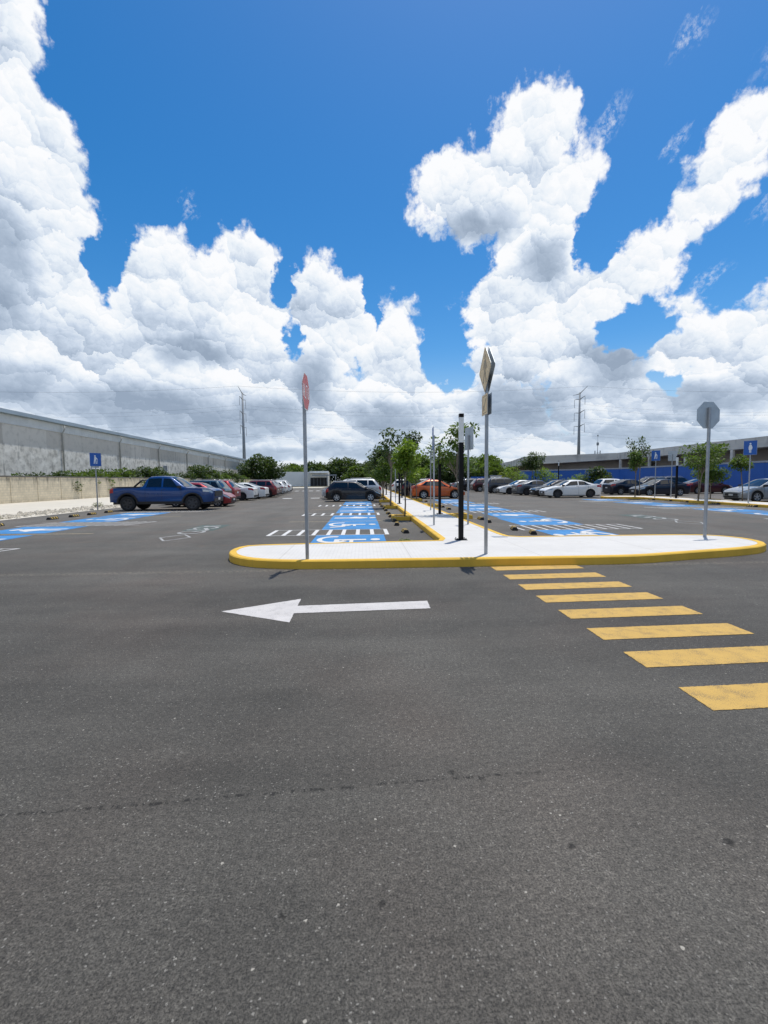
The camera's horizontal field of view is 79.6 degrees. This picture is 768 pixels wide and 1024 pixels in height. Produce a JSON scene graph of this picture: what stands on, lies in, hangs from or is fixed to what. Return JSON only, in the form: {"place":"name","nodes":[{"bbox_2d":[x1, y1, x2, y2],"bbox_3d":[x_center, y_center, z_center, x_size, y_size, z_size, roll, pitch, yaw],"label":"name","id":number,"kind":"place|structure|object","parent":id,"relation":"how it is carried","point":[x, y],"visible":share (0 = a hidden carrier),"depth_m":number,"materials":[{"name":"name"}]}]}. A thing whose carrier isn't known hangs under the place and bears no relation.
{"place":"outdoors","nodes":[
{"label":"outdoors","id":0,"kind":"place"},
{"bbox_2d":[0,497,112,514],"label":"sand path","id":1,"kind":"structure","parent":0,"point":[13,508],"depth_m":33.01,"materials":[{"name":"beige concrete"}]},
{"bbox_2d":[0,475,256,503],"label":"boundary wall","id":2,"kind":"structure","parent":1,"relation":"on","point":[17,489],"depth_m":41.90,"materials":[{"name":"beige concrete"}]},
{"bbox_2d":[1,481,443,520],"bbox_3d":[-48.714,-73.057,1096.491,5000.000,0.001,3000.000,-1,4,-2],"label":"ground","id":3,"kind":"structure","parent":0,"point":[293,486],"depth_m":132.40,"materials":[{"name":"white concrete"}]},
{"bbox_2d":[24,471,46,475],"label":"shrub","id":4,"kind":"object","parent":3,"relation":"on","point":[39,474],"visible":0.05,"depth_m":41.45,"materials":[{"name":"green plant"}]},
{"bbox_2d":[0,505,120,520],"bbox_3d":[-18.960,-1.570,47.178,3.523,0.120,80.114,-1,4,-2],"label":"rubble","id":5,"kind":"object","parent":3,"relation":"on","point":[36,513],"visible":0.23,"depth_m":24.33,"materials":[{"name":"stone"}]},
{"bbox_2d":[47,470,83,493],"bbox_3d":[-31.151,-2.671,44.816,3.561,2.917,3.385,-1,4,-14],"label":"shrub","id":6,"kind":"object","parent":3,"relation":"on","point":[58,473],"visible":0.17,"depth_m":44.41,"materials":[{"name":"green plant"}]},
{"bbox_2d":[63,470,88,476],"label":"shrub","id":7,"kind":"object","parent":3,"relation":"on","point":[76,473],"visible":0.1,"depth_m":46.57,"materials":[{"name":"green plant"}]},
{"bbox_2d":[74,469,103,483],"bbox_3d":[-31.442,-3.044,48.875,3.293,3.123,3.112,-1,4,-11],"label":"shrub","id":8,"kind":"object","parent":3,"relation":"on","point":[91,472],"visible":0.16,"depth_m":48.80,"materials":[{"name":"green plant"}]},
{"bbox_2d":[81,469,115,489],"bbox_3d":[-31.535,-3.206,50.837,3.622,3.180,3.424,-3,5,-35],"label":"shrub","id":9,"kind":"object","parent":3,"relation":"on","point":[105,474],"visible":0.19,"depth_m":50.93,"materials":[{"name":"green plant"}]},
{"bbox_2d":[97,469,122,479],"bbox_3d":[-31.933,-3.375,52.948,3.622,3.238,3.424,-3,5,-34],"label":"shrub","id":10,"kind":"object","parent":3,"relation":"on","point":[116,474],"visible":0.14,"depth_m":52.83,"materials":[{"name":"green plant"}]},
{"bbox_2d":[108,467,135,479],"bbox_3d":[-31.776,-3.699,55.592,3.787,3.527,3.579,3,5,41],"label":"shrub","id":11,"kind":"object","parent":3,"relation":"on","point":[125,474],"visible":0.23,"depth_m":55.40,"materials":[{"name":"green plant"}]},
{"bbox_2d":[0,408,247,476],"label":"warehouse","id":12,"kind":"structure","parent":3,"relation":"on","point":[31,443],"depth_m":55.00,"materials":[{"name":"paint"}]},
{"bbox_2d":[122,469,145,485],"bbox_3d":[-31.722,-3.891,58.832,4.498,3.459,4.275,-2,4,-26],"label":"shrub","id":13,"kind":"object","parent":3,"relation":"on","point":[134,472],"visible":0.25,"depth_m":58.09,"materials":[{"name":"green plant"}]},
{"bbox_2d":[136,466,161,477],"bbox_3d":[-32.522,-4.345,62.163,5.060,3.934,4.810,1,4,23],"label":"shrub","id":14,"kind":"object","parent":3,"relation":"on","point":[146,472],"visible":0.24,"depth_m":61.91,"materials":[{"name":"green plant"}]},
{"bbox_2d":[145,466,171,475],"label":"shrub","id":15,"kind":"object","parent":3,"relation":"on","point":[164,473],"visible":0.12,"depth_m":66.03,"materials":[{"name":"green plant"}]},
{"bbox_2d":[176,472,196,480],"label":"shrub","id":16,"kind":"object","parent":3,"relation":"on","point":[186,475],"visible":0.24,"depth_m":75.17,"materials":[{"name":"green plant"}]},
{"bbox_2d":[186,465,215,478],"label":"shrub","id":17,"kind":"object","parent":3,"relation":"on","point":[199,472],"visible":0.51,"depth_m":80.05,"materials":[{"name":"green plant"}]},
{"bbox_2d":[187,464,222,478],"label":"shrub","id":18,"kind":"object","parent":3,"relation":"on","point":[211,472],"visible":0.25,"depth_m":85.44,"materials":[{"name":"green plant"}]},
{"bbox_2d":[217,469,242,482],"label":"shrub","id":19,"kind":"object","parent":3,"relation":"on","point":[234,477],"visible":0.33,"depth_m":99.92,"materials":[{"name":"green plant"}]},
{"bbox_2d":[238,387,246,458],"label":"power pole","id":20,"kind":"object","parent":3,"relation":"on","point":[243,439],"visible":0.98,"depth_m":146.47,"materials":[{"name":"grey metal"}]},
{"bbox_2d":[236,453,288,479],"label":"broad tree","id":21,"kind":"object","parent":3,"relation":"on","point":[259,467],"visible":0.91,"depth_m":119.94,"materials":[{"name":"green plant"}]},
{"bbox_2d":[282,463,303,471],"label":"broad tree","id":22,"kind":"object","parent":3,"relation":"on","point":[294,467],"visible":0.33,"depth_m":145.58,"materials":[{"name":"green plant"}]},
{"bbox_2d":[274,471,336,485],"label":"white building","id":23,"kind":"structure","parent":3,"relation":"on","point":[318,478],"depth_m":140.26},
{"bbox_2d":[300,460,328,471],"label":"broad tree","id":24,"kind":"object","parent":3,"relation":"on","point":[313,467],"visible":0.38,"depth_m":151.57,"materials":[{"name":"green plant"}]},
{"bbox_2d":[320,456,361,481],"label":"broad tree","id":25,"kind":"object","parent":3,"relation":"on","point":[338,467],"visible":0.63,"depth_m":151.50,"materials":[{"name":"green plant"}]},
{"bbox_2d":[340,464,366,479],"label":"broad tree","id":26,"kind":"object","parent":3,"relation":"on","point":[355,472],"visible":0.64,"depth_m":125.20,"materials":[{"name":"green plant"}]},
{"bbox_2d":[407,454,437,479],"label":"broad tree","id":27,"kind":"object","parent":3,"relation":"on","point":[424,460],"visible":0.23,"depth_m":117.45,"materials":[{"name":"green plant"}]},
{"bbox_2d":[429,460,475,482],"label":"broad tree","id":28,"kind":"object","parent":3,"relation":"on","point":[447,475],"visible":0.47,"depth_m":97.70,"materials":[{"name":"green plant"}]},
{"bbox_2d":[469,453,502,477],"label":"broad tree","id":29,"kind":"object","parent":3,"relation":"on","point":[492,458],"visible":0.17,"depth_m":110.67,"materials":[{"name":"green plant"}]},
{"bbox_2d":[501,465,522,480],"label":"shrub","id":30,"kind":"object","parent":3,"relation":"on","point":[510,473],"visible":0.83,"depth_m":78.95,"materials":[{"name":"green plant"}]},
{"bbox_2d":[573,390,584,453],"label":"power pole","id":31,"kind":"object","parent":3,"relation":"on","point":[578,426],"visible":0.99,"depth_m":151.14,"materials":[{"name":"grey metal"}]},
{"bbox_2d":[0,486,767,1023],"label":"parking lot","id":32,"kind":"structure","parent":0,"point":[230,792],"depth_m":2.44,"materials":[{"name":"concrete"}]},
{"bbox_2d":[89,453,100,509],"bbox_3d":[-16.378,-1.728,26.241,0.058,3.250,0.600,2,5,35],"label":"parking sign","id":33,"kind":"object","parent":32,"relation":"on","point":[95,459],"visible":0.9,"depth_m":26.19,"materials":[{"name":"metal"}]},
{"bbox_2d":[109,474,222,510],"bbox_3d":[-12.148,-1.126,26.021,5.615,2.001,2.246,-1,4,-2],"label":"pickup truck","id":34,"kind":"object","parent":32,"relation":"on","point":[156,489],"visible":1,"depth_m":25.12,"materials":[{"name":"blue paint"}]},
{"bbox_2d":[165,482,235,506],"bbox_3d":[-11.642,-1.170,29.301,4.162,1.631,2.073,-1,4,-3],"label":"hatchback","id":35,"kind":"object","parent":32,"relation":"on","point":[229,498],"visible":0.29,"depth_m":28.67,"materials":[{"name":"red paint"}]},
{"bbox_2d":[189,479,231,492],"bbox_3d":[-13.146,-1.427,32.227,4.542,1.771,2.164,-1,4,-2],"label":"suv","id":36,"kind":"object","parent":32,"relation":"on","point":[222,485],"visible":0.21,"depth_m":31.62,"materials":[{"name":"red paint"}]},
{"bbox_2d":[220,479,240,498],"bbox_3d":[-13.483,-1.635,35.308,4.542,1.771,2.164,-1,4,-1],"label":"suv","id":37,"kind":"object","parent":32,"relation":"on","point":[235,488],"visible":0.15,"depth_m":35.01,"materials":[{"name":"red paint"}]},
{"bbox_2d":[234,482,257,500],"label":"sedan","id":38,"kind":"object","parent":32,"relation":"on","point":[247,492],"visible":0.33,"depth_m":37.60,"materials":[{"name":"white paint"}]},
{"bbox_2d":[240,483,268,498],"bbox_3d":[-12.854,-1.955,41.434,4.682,1.561,2.131,-1,4,-2],"label":"sedan","id":39,"kind":"object","parent":32,"relation":"on","point":[263,491],"visible":0.24,"depth_m":40.71,"materials":[{"name":"white paint"}]},
{"bbox_2d":[248,480,279,497],"bbox_3d":[-12.551,-2.288,44.736,4.542,1.771,2.164,-1,4,-3],"label":"suv","id":40,"kind":"object","parent":32,"relation":"on","point":[273,487],"visible":0.34,"depth_m":44.01,"materials":[{"name":"paint"}]},
{"bbox_2d":[275,480,291,491],"bbox_3d":[-14.373,-3.306,59.836,4.542,1.771,2.164,-1,4,-3],"label":"suv","id":41,"kind":"object","parent":32,"relation":"on","point":[287,483],"visible":0.17,"depth_m":59.36,"materials":[{"name":"white paint"}]},
{"bbox_2d":[322,478,381,496],"bbox_3d":[-2.673,-1.980,38.675,4.922,1.811,2.202,-1,4,-2],"label":"suv","id":42,"kind":"object","parent":32,"relation":"on","point":[371,483],"visible":0.26,"depth_m":37.90,"materials":[{"name":"silver metal"}]},
{"bbox_2d":[326,481,380,501],"bbox_3d":[-2.295,-1.638,34.952,4.162,1.631,2.073,-1,4,-2],"label":"hatchback","id":43,"kind":"object","parent":32,"relation":"on","point":[336,491],"visible":1,"depth_m":34.13,"materials":[{"name":"black paint"}]},
{"bbox_2d":[383,505,396,508],"bbox_3d":[0.325,-0.291,25.905,0.675,0.158,1.250,-1,4,-2],"label":"kerbed planter","id":44,"kind":"object","parent":32,"relation":"on","point":[390,507],"visible":0.87,"depth_m":25.29,"materials":[{"name":"yellow paint"}]},
{"bbox_2d":[376,427,409,505],"bbox_3d":[0.420,-2.517,25.724,2.046,4.449,2.051,-4,5,-43],"label":"young tree","id":45,"kind":"object","parent":44,"relation":"in","point":[387,455],"visible":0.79,"depth_m":25.64,"materials":[{"name":"green plant"}]},
{"bbox_2d":[392,479,403,491],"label":"suv","id":46,"kind":"object","parent":32,"relation":"on","point":[393,486],"visible":0.16,"depth_m":59.49,"materials":[{"name":"white paint"}]},
{"bbox_2d":[391,514,409,520],"bbox_3d":[0.657,0.217,18.429,0.675,0.158,1.250,-1,4,-2],"label":"kerbed planter","id":47,"kind":"object","parent":32,"relation":"on","point":[399,517],"visible":0.84,"depth_m":17.86,"materials":[{"name":"yellow paint"}]},
{"bbox_2d":[391,438,422,515],"bbox_3d":[0.892,-1.354,18.233,1.298,3.139,1.563,-1,4,-2],"label":"young tree","id":48,"kind":"object","parent":47,"relation":"on","point":[405,455],"visible":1,"depth_m":17.95,"materials":[{"name":"green plant"}]},
{"bbox_2d":[400,478,427,495],"bbox_3d":[3.733,-2.281,42.551,4.542,1.771,2.164,-1,4,-3],"label":"suv","id":49,"kind":"object","parent":32,"relation":"on","point":[420,480],"visible":0.2,"depth_m":41.65,"materials":[{"name":"black paint"}]},
{"bbox_2d":[410,479,464,498],"bbox_3d":[4.538,-2.006,39.094,4.512,1.681,2.111,-1,4,-3],"label":"fastback car","id":50,"kind":"object","parent":32,"relation":"on","point":[449,491],"visible":0.83,"depth_m":38.26,"materials":[{"name":"orange paint"}]},
{"bbox_2d":[449,513,472,518],"bbox_3d":[3.135,0.166,18.862,0.695,0.158,1.300,-1,4,-2],"label":"kerbed planter","id":51,"kind":"object","parent":32,"relation":"on","point":[465,516],"visible":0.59,"depth_m":18.23,"materials":[{"name":"yellow paint"}]},
{"bbox_2d":[420,422,480,488],"bbox_3d":[2.680,-1.745,18.617,2.494,3.835,1.989,0,4,7],"label":"young tree","id":52,"kind":"object","parent":51,"relation":"in","point":[445,460],"visible":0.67,"depth_m":18.34,"materials":[{"name":"green plant"}]},
{"bbox_2d":[464,478,478,490],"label":"suv","id":53,"kind":"object","parent":32,"relation":"on","point":[465,482],"visible":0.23,"depth_m":63.12,"materials":[{"name":"black paint"}]},
{"bbox_2d":[470,478,488,491],"bbox_3d":[13.372,-3.474,58.750,4.542,1.771,2.164,-1,4,-3],"label":"suv","id":54,"kind":"object","parent":32,"relation":"on","point":[475,483],"visible":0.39,"depth_m":57.86,"materials":[{"name":"red paint"}]},
{"bbox_2d":[470,461,507,477],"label":"broad tree","id":55,"kind":"object","parent":32,"relation":"on","point":[494,468],"visible":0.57,"depth_m":94.76,"materials":[{"name":"green plant"}]},
{"bbox_2d":[229,488,765,568],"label":"walkway","id":56,"kind":"structure","parent":32,"relation":"on","point":[444,548],"depth_m":9.22,"materials":[{"name":"white concrete"}]},
{"bbox_2d":[302,372,308,558],"bbox_3d":[-1.396,-0.794,8.221,0.079,3.295,0.640,0,4,1],"label":"stop sign","id":57,"kind":"object","parent":56,"relation":"on","point":[305,395],"visible":1,"depth_m":8.20,"materials":[{"name":"metal"}]},
{"bbox_2d":[397,472,401,503],"bbox_3d":[0.915,-1.955,27.599,0.260,2.925,0.260,-1,4,-2],"label":"light post","id":58,"kind":"object","parent":56,"relation":"on","point":[399,489],"visible":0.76,"depth_m":27.60,"materials":[{"name":"black metal"}]},
{"bbox_2d":[430,447,431,509],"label":"parking sign","id":59,"kind":"object","parent":56,"relation":"on","point":[430,476],"visible":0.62,"depth_m":21.40,"materials":[{"name":"metal"}]},
{"bbox_2d":[432,426,434,524],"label":"parking sign","id":60,"kind":"object","parent":56,"relation":"on","point":[433,442],"visible":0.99,"depth_m":14.33,"materials":[{"name":"metal"}]},
{"bbox_2d":[437,443,442,513],"bbox_3d":[2.290,-1.375,18.951,0.260,2.925,0.260,-1,4,-2],"label":"light post","id":61,"kind":"object","parent":56,"relation":"on","point":[439,488],"visible":0.89,"depth_m":18.93,"materials":[{"name":"black metal"}]},
{"bbox_2d":[455,413,466,539],"bbox_3d":[1.794,-0.808,10.730,0.260,2.925,0.260,-1,4,-2],"label":"light post","id":62,"kind":"object","parent":56,"relation":"on","point":[461,482],"visible":1,"depth_m":10.69,"materials":[{"name":"black metal"}]},
{"bbox_2d":[465,426,473,523],"bbox_3d":[2.643,-1.125,14.449,0.058,3.035,0.550,-2,4,-17],"label":"parking sign","id":63,"kind":"object","parent":56,"relation":"on","point":[469,431],"visible":1,"depth_m":14.41,"materials":[{"name":"metal"}]},
{"bbox_2d":[479,347,494,553],"bbox_3d":[1.913,-1.121,8.607,0.083,3.838,0.817,-1,4,-2],"label":"pedestrian crossing sign","id":64,"kind":"object","parent":56,"relation":"on","point":[487,368],"visible":1,"depth_m":8.55,"materials":[{"name":"metal"}]},
{"bbox_2d":[697,402,719,536],"bbox_3d":[7.660,-1.002,10.921,0.620,3.185,0.079,-1,4,-10],"label":"stop sign","id":65,"kind":"object","parent":56,"relation":"on","point":[708,415],"visible":1,"depth_m":10.87,"materials":[{"name":"metal"}]},
{"bbox_2d":[483,477,513,492],"bbox_3d":[13.810,-3.055,52.276,4.922,1.811,2.202,-1,4,-2],"label":"suv","id":66,"kind":"object","parent":32,"relation":"on","point":[494,483],"visible":0.41,"depth_m":51.41,"materials":[{"name":"paint"}]},
{"bbox_2d":[496,479,527,493],"bbox_3d":[14.257,-2.675,48.509,4.682,1.561,2.131,-1,4,-3],"label":"sedan","id":67,"kind":"object","parent":32,"relation":"on","point":[505,489],"visible":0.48,"depth_m":47.72,"materials":[{"name":"white paint"}]},
{"bbox_2d":[512,479,546,494],"bbox_3d":[14.988,-2.438,44.946,4.682,1.561,2.131,-1,4,-3],"label":"sedan","id":68,"kind":"object","parent":32,"relation":"on","point":[522,488],"visible":0.53,"depth_m":44.09,"materials":[{"name":"grey paint"}]},
{"bbox_2d":[516,451,545,478],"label":"young tree","id":69,"kind":"object","parent":32,"relation":"on","point":[531,463],"visible":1,"depth_m":68.24,"materials":[{"name":"green plant"}]},
{"bbox_2d":[531,466,561,481],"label":"shrub","id":70,"kind":"object","parent":32,"relation":"on","point":[543,472],"visible":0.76,"depth_m":66.71,"materials":[{"name":"green plant"}]},
{"bbox_2d":[529,480,564,495],"bbox_3d":[15.657,-2.227,41.780,4.682,1.561,2.131,-1,4,-3],"label":"sedan","id":71,"kind":"object","parent":32,"relation":"on","point":[534,491],"visible":0.31,"depth_m":41.15,"materials":[{"name":"black paint"}]},
{"bbox_2d":[539,479,600,497],"bbox_3d":[15.456,-1.996,38.426,4.682,1.561,2.131,-1,4,-2],"label":"sedan","id":72,"kind":"object","parent":32,"relation":"on","point":[580,488],"visible":1,"depth_m":37.59,"materials":[{"name":"white paint"}]},
{"bbox_2d":[563,473,586,479],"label":"shrub","id":73,"kind":"object","parent":32,"relation":"on","point":[578,477],"visible":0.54,"depth_m":68.62,"materials":[{"name":"green plant"}]},
{"bbox_2d":[581,465,613,483],"bbox_3d":[29.936,-4.777,63.912,4.049,3.459,4.259,-3,4,-28],"label":"shrub","id":74,"kind":"object","parent":32,"relation":"on","point":[596,474],"visible":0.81,"depth_m":63.63,"materials":[{"name":"green plant"}]},
{"bbox_2d":[593,478,619,493],"bbox_3d":[23.827,-2.734,47.627,4.162,1.631,2.073,-1,4,-2],"label":"hatchback","id":75,"kind":"object","parent":32,"relation":"on","point":[602,481],"visible":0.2,"depth_m":46.89,"materials":[{"name":"white paint"}]},
{"bbox_2d":[602,478,643,494],"bbox_3d":[23.674,-2.471,44.327,4.682,1.561,2.131,-1,4,-2],"label":"sedan","id":76,"kind":"object","parent":32,"relation":"on","point":[621,487],"visible":0.54,"depth_m":43.48,"materials":[{"name":"blue paint"}]},
{"bbox_2d":[499,436,767,480],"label":"concrete building","id":77,"kind":"structure","parent":32,"relation":"on","point":[622,459],"depth_m":80.95,"materials":[{"name":"grey concrete"}]},
{"bbox_2d":[628,497,643,498],"bbox_3d":[18.807,-1.034,34.401,0.700,0.158,0.850,-1,4,-2],"label":"kerbed planter","id":78,"kind":"object","parent":32,"relation":"on","point":[635,497],"visible":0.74,"depth_m":33.99,"materials":[{"name":"yellow paint"}]},
{"bbox_2d":[629,449,647,496],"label":"young tree","id":79,"kind":"object","parent":78,"relation":"on","point":[635,457],"visible":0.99,"depth_m":34.02,"materials":[{"name":"green plant"}]},
{"bbox_2d":[626,436,653,495],"bbox_3d":[21.099,-3.783,38.316,2.186,5.092,2.225,-1,4,-2],"label":"young tree","id":80,"kind":"object","parent":32,"relation":"on","point":[638,448],"visible":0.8,"depth_m":38.16,"materials":[{"name":"green plant"}]},
{"bbox_2d":[520,460,767,487],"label":"blue hoarding","id":81,"kind":"object","parent":32,"relation":"on","point":[759,470],"visible":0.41,"depth_m":65.66,"materials":[{"name":"blue metal"}]},
{"bbox_2d":[638,476,659,482],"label":"suv","id":82,"kind":"object","parent":32,"relation":"on","point":[644,479],"visible":0.07,"depth_m":53.69,"materials":[{"name":"paint"}]},
{"bbox_2d":[629,478,690,495],"bbox_3d":[24.169,-2.217,40.554,4.682,1.561,2.131,-1,4,-2],"label":"sedan","id":83,"kind":"object","parent":32,"relation":"on","point":[663,486],"visible":0.88,"depth_m":39.73,"materials":[{"name":"blue paint"}]},
{"bbox_2d":[657,476,688,481],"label":"suv","id":84,"kind":"object","parent":32,"relation":"on","point":[681,479],"visible":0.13,"depth_m":47.78,"materials":[{"name":"black paint"}]},
{"bbox_2d":[600,496,767,507],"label":"walkway","id":85,"kind":"structure","parent":32,"relation":"on","point":[738,503],"depth_m":28.79,"materials":[{"name":"beige concrete"}]},
{"bbox_2d":[651,450,659,496],"bbox_3d":[19.790,-2.770,33.597,0.058,3.405,0.600,-4,5,-37],"label":"parking sign","id":86,"kind":"object","parent":85,"relation":"on","point":[655,456],"visible":1,"depth_m":33.55,"materials":[{"name":"metal"}]},
{"bbox_2d":[668,451,676,496],"bbox_3d":[20.819,-2.737,33.348,0.058,3.355,0.620,-3,5,-30],"label":"parking sign","id":87,"kind":"object","parent":85,"relation":"on","point":[672,455],"visible":0.96,"depth_m":33.32,"materials":[{"name":"metal"}]},
{"bbox_2d":[675,456,678,497],"bbox_3d":[20.486,-2.444,32.248,0.260,2.925,0.260,-1,4,-2],"label":"light post","id":88,"kind":"object","parent":85,"relation":"on","point":[676,477],"visible":0.98,"depth_m":32.20,"materials":[{"name":"black metal"}]},
{"bbox_2d":[743,440,757,502],"bbox_3d":[20.068,-2.205,25.301,0.058,3.405,0.640,-3,4,-27],"label":"parking sign","id":89,"kind":"object","parent":85,"relation":"on","point":[750,448],"visible":1,"depth_m":25.26,"materials":[{"name":"metal"}]},
{"bbox_2d":[689,501,703,503],"bbox_3d":[19.095,-0.593,27.922,0.700,0.158,0.850,-1,4,-2],"label":"kerbed planter","id":90,"kind":"object","parent":32,"relation":"on","point":[699,502],"visible":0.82,"depth_m":27.57,"materials":[{"name":"yellow paint"}]},
{"bbox_2d":[678,442,726,500],"bbox_3d":[19.152,-2.430,27.859,2.498,3.661,2.658,3,5,42],"label":"young tree","id":91,"kind":"object","parent":90,"relation":"in","point":[700,465],"visible":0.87,"depth_m":27.64,"materials":[{"name":"green plant"}]},
{"bbox_2d":[682,479,732,493],"bbox_3d":[31.257,-2.574,44.858,4.682,1.561,2.131,-1,4,-3],"label":"sedan","id":92,"kind":"object","parent":32,"relation":"on","point":[721,487],"visible":0.52,"depth_m":44.00,"materials":[{"name":"red paint"}]},
{"bbox_2d":[727,454,753,500],"bbox_3d":[21.420,-2.065,27.690,1.220,2.907,1.451,-1,4,-2],"label":"young tree","id":93,"kind":"object","parent":32,"relation":"on","point":[741,463],"visible":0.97,"depth_m":27.72,"materials":[{"name":"green plant"}]},
{"bbox_2d":[723,478,767,501],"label":"sedan","id":94,"kind":"object","parent":32,"relation":"on","point":[758,490],"visible":0.95,"depth_m":28.97,"materials":[{"name":"paint"}]},
{"bbox_3d":[-0.007,-0.800,33.380,0.675,0.158,1.250,-1,4,-2],"label":"kerbed planter","id":95,"kind":"object","parent":32,"relation":"on","visible":0},
{"bbox_2d":[371,456,396,499],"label":"young tree","id":96,"kind":"object","parent":95,"relation":"in","point":[383,473],"visible":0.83,"depth_m":32.95,"materials":[{"name":"green plant"}]},
{"bbox_3d":[2.444,-0.892,34.411,0.695,0.158,1.300,-1,4,-2],"label":"kerbed planter","id":97,"kind":"object","parent":32,"relation":"on","visible":0},
{"bbox_2d":[407,456,429,498],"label":"young tree","id":98,"kind":"object","parent":97,"relation":"in","point":[423,472],"visible":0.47,"depth_m":33.83,"materials":[{"name":"green plant"}]},
{"bbox_3d":[2.112,-1.401,41.886,0.695,0.158,1.300,-1,4,-2],"label":"kerbed planter","id":99,"kind":"object","parent":32,"relation":"on","visible":0},
{"bbox_2d":[398,429,423,495],"bbox_3d":[2.352,-4.383,41.502,2.502,5.986,1.948,-1,4,-2],"label":"young tree","id":100,"kind":"object","parent":99,"relation":"in","point":[414,438],"visible":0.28,"depth_m":41.20,"materials":[{"name":"green plant"}]},
{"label":"kerbed planter","id":101,"kind":"object","parent":32,"relation":"on","visible":0},
{"bbox_2d":[371,447,392,496],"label":"young tree","id":102,"kind":"object","parent":101,"relation":"in","point":[376,456],"visible":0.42,"depth_m":40.45,"materials":[{"name":"green plant"}]},
{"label":"kerbed planter","id":103,"kind":"object","parent":32,"relation":"on","visible":0},
{"bbox_2d":[690,443,731,498],"bbox_3d":[21.481,-2.692,30.442,2.021,3.783,2.471,-1,4,-2],"label":"young tree","id":104,"kind":"object","parent":103,"relation":"in","point":[714,474],"visible":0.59,"depth_m":29.94,"materials":[{"name":"green plant"}]},
{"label":"kerbed planter","id":105,"kind":"object","parent":32,"relation":"on","visible":0},
{"bbox_2d":[363,445,384,482],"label":"young tree","id":106,"kind":"object","parent":105,"relation":"in","point":[369,465],"visible":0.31,"depth_m":48.26,"materials":[{"name":"green plant"}]},
{"bbox_2d":[0,0,767,475],"label":"sky","id":107,"kind":"structure","parent":0,"point":[369,198],"materials":[{"name":"blue"}]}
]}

